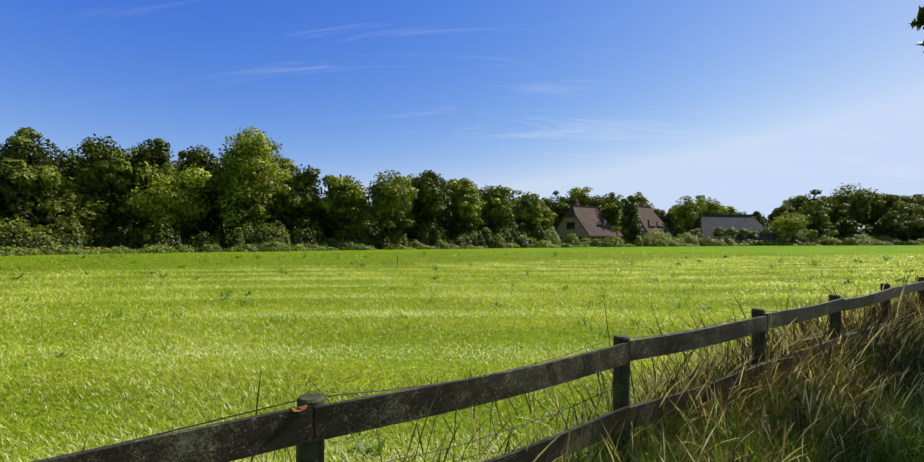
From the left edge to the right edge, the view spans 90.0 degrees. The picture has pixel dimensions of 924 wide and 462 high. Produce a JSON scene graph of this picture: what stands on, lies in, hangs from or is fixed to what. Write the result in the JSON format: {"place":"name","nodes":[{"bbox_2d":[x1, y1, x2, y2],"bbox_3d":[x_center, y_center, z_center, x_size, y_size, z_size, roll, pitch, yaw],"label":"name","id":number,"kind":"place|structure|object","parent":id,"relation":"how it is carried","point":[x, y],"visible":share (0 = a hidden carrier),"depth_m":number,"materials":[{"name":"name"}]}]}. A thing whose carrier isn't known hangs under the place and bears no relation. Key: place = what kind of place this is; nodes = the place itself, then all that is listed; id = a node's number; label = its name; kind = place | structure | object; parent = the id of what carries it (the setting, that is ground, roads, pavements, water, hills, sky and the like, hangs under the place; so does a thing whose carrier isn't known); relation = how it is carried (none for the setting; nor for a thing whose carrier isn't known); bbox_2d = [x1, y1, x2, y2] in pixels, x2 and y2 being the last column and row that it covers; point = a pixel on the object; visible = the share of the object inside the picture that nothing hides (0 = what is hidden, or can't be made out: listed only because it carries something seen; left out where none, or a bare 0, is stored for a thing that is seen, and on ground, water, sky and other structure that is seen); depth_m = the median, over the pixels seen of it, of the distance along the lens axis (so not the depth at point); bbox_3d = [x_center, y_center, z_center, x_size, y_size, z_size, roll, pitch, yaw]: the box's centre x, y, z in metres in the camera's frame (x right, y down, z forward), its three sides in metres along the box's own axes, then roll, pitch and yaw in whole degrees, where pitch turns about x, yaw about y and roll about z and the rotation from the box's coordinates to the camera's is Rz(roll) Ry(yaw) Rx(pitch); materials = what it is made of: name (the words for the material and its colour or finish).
{"place":"outdoors","nodes":[
{"label":"outdoors","id":0,"kind":"place"},
{"bbox_2d":[0,245,923,461],"bbox_3d":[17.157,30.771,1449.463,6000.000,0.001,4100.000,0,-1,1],"label":"ground","id":1,"kind":"structure","parent":0,"point":[891,250],"depth_m":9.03,"materials":[{"name":"green plant"}]},
{"bbox_2d":[0,126,85,255],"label":"tree belt","id":2,"kind":"object","parent":1,"relation":"on","point":[28,177],"visible":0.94,"depth_m":60.38,"materials":[{"name":"green plant"}]},
{"bbox_2d":[33,134,272,254],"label":"tree belt","id":3,"kind":"object","parent":1,"relation":"on","point":[149,199],"visible":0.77,"depth_m":69.13,"materials":[{"name":"green plant"}]},
{"bbox_2d":[296,392,324,461],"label":"fence post","id":4,"kind":"object","parent":1,"relation":"on","point":[312,451],"visible":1,"depth_m":2.07,"materials":[{"name":"brown wood"}]},
{"bbox_2d":[31,281,923,461],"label":"fence rails","id":5,"kind":"object","parent":4,"relation":"attached to","point":[236,439],"visible":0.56,"depth_m":2.60,"materials":[{"name":"brown wood"}]},
{"bbox_2d":[291,404,307,411],"bbox_3d":[-0.721,0.775,2.014,0.084,0.016,0.066,0,-1,1],"label":"dead leaf","id":6,"kind":"object","parent":5,"relation":"on","point":[303,407],"visible":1,"depth_m":2.02,"materials":[{"name":"brown"}]},
{"bbox_2d":[205,124,453,251],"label":"tree belt","id":7,"kind":"object","parent":1,"relation":"on","point":[344,214],"visible":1,"depth_m":85.85,"materials":[{"name":"green plant"}]},
{"bbox_2d":[0,250,921,461],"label":"field weeds","id":8,"kind":"object","parent":1,"relation":"on","point":[359,443],"visible":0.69,"depth_m":13.67,"materials":[{"name":"green plant"}]},
{"bbox_2d":[82,254,923,461],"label":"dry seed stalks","id":9,"kind":"object","parent":1,"relation":"on","point":[874,309],"visible":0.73,"depth_m":4.21,"materials":[{"name":"beige plant"}]},
{"bbox_2d":[432,177,646,248],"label":"tree belt","id":10,"kind":"object","parent":1,"relation":"on","point":[486,217],"visible":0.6,"depth_m":110.05,"materials":[{"name":"green plant"}]},
{"bbox_2d":[552,200,626,244],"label":"house","id":11,"kind":"structure","parent":1,"relation":"on","point":[581,222],"depth_m":141.45,"materials":[{"name":"beige brick"}]},
{"bbox_2d":[613,334,629,461],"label":"fence post","id":12,"kind":"object","parent":1,"relation":"on","point":[621,386],"visible":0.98,"depth_m":3.38,"materials":[{"name":"brown wood"}]},
{"bbox_2d":[620,201,674,240],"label":"house","id":13,"kind":"structure","parent":1,"relation":"on","point":[651,220],"depth_m":150.88,"materials":[{"name":"brown tile"}]},
{"bbox_2d":[501,227,923,246],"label":"garden shrubs","id":14,"kind":"object","parent":1,"relation":"on","point":[573,240],"visible":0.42,"depth_m":138.95,"materials":[{"name":"green plant"}]},
{"bbox_2d":[684,211,774,241],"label":"thatched farmhouse","id":15,"kind":"object","parent":1,"relation":"on","point":[708,224],"visible":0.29,"depth_m":155.43,"materials":[{"name":"beige brick"}]},
{"bbox_2d":[634,189,849,246],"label":"tree belt","id":16,"kind":"object","parent":1,"relation":"on","point":[821,211],"visible":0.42,"depth_m":181.43,"materials":[{"name":"green plant"}]},
{"bbox_2d":[751,308,765,394],"bbox_3d":[3.039,1.537,4.726,0.120,1.484,0.155,-1,-1,28],"label":"fence post","id":17,"kind":"object","parent":1,"relation":"on","point":[758,339],"visible":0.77,"depth_m":4.68,"materials":[{"name":"brown wood"}]},
{"bbox_2d":[596,194,923,240],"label":"garden trees","id":18,"kind":"object","parent":1,"relation":"on","point":[686,214],"visible":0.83,"depth_m":153.87,"materials":[{"name":"green plant"}]},
{"bbox_2d":[688,227,838,242],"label":"hedge","id":19,"kind":"object","parent":1,"relation":"on","point":[717,232],"visible":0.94,"depth_m":151.60,"materials":[{"name":"green plant"}]},
{"bbox_2d":[829,294,841,366],"bbox_3d":[4.904,1.571,6.049,0.164,1.468,0.128,1,-1,-25],"label":"fence post","id":20,"kind":"object","parent":1,"relation":"on","point":[834,317],"visible":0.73,"depth_m":6.01,"materials":[{"name":"brown wood"}]},
{"bbox_2d":[81,280,915,461],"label":"barbed wire","id":21,"kind":"object","parent":20,"relation":"attached to","point":[221,418],"visible":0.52,"depth_m":2.70,"materials":[{"name":"grey metal"}]},
{"bbox_2d":[826,183,923,245],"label":"tree belt","id":22,"kind":"object","parent":1,"relation":"on","point":[873,212],"visible":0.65,"depth_m":192.62,"materials":[{"name":"green plant"}]},
{"bbox_2d":[880,283,890,321],"bbox_3d":[6.784,1.585,7.376,0.144,1.492,0.119,0,-1,1],"label":"fence post","id":23,"kind":"object","parent":1,"relation":"on","point":[886,285],"visible":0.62,"depth_m":7.34,"materials":[{"name":"brown wood"}]},
{"bbox_2d":[905,6,923,52],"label":"roadside tree","id":24,"kind":"object","parent":1,"relation":"on","point":[919,23],"visible":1,"depth_m":4.13,"materials":[{"name":"green plant"}]},
{"bbox_2d":[917,277,923,308],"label":"fence post","id":25,"kind":"object","parent":1,"relation":"on","point":[920,279],"visible":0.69,"depth_m":8.68,"materials":[{"name":"brown wood"}]},
{"bbox_2d":[0,250,923,328],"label":"field grass","id":26,"kind":"structure","parent":0,"point":[246,266],"depth_m":20.72,"materials":[{"name":"green plant"}]},
{"bbox_2d":[0,0,923,234],"label":"sky","id":27,"kind":"structure","parent":0,"point":[749,106],"materials":[{"name":"blue"}]},
{"bbox_2d":[428,293,923,461],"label":"verge grass","id":28,"kind":"structure","parent":0,"point":[917,440],"depth_m":3.83,"materials":[{"name":"green plant"}]}
]}

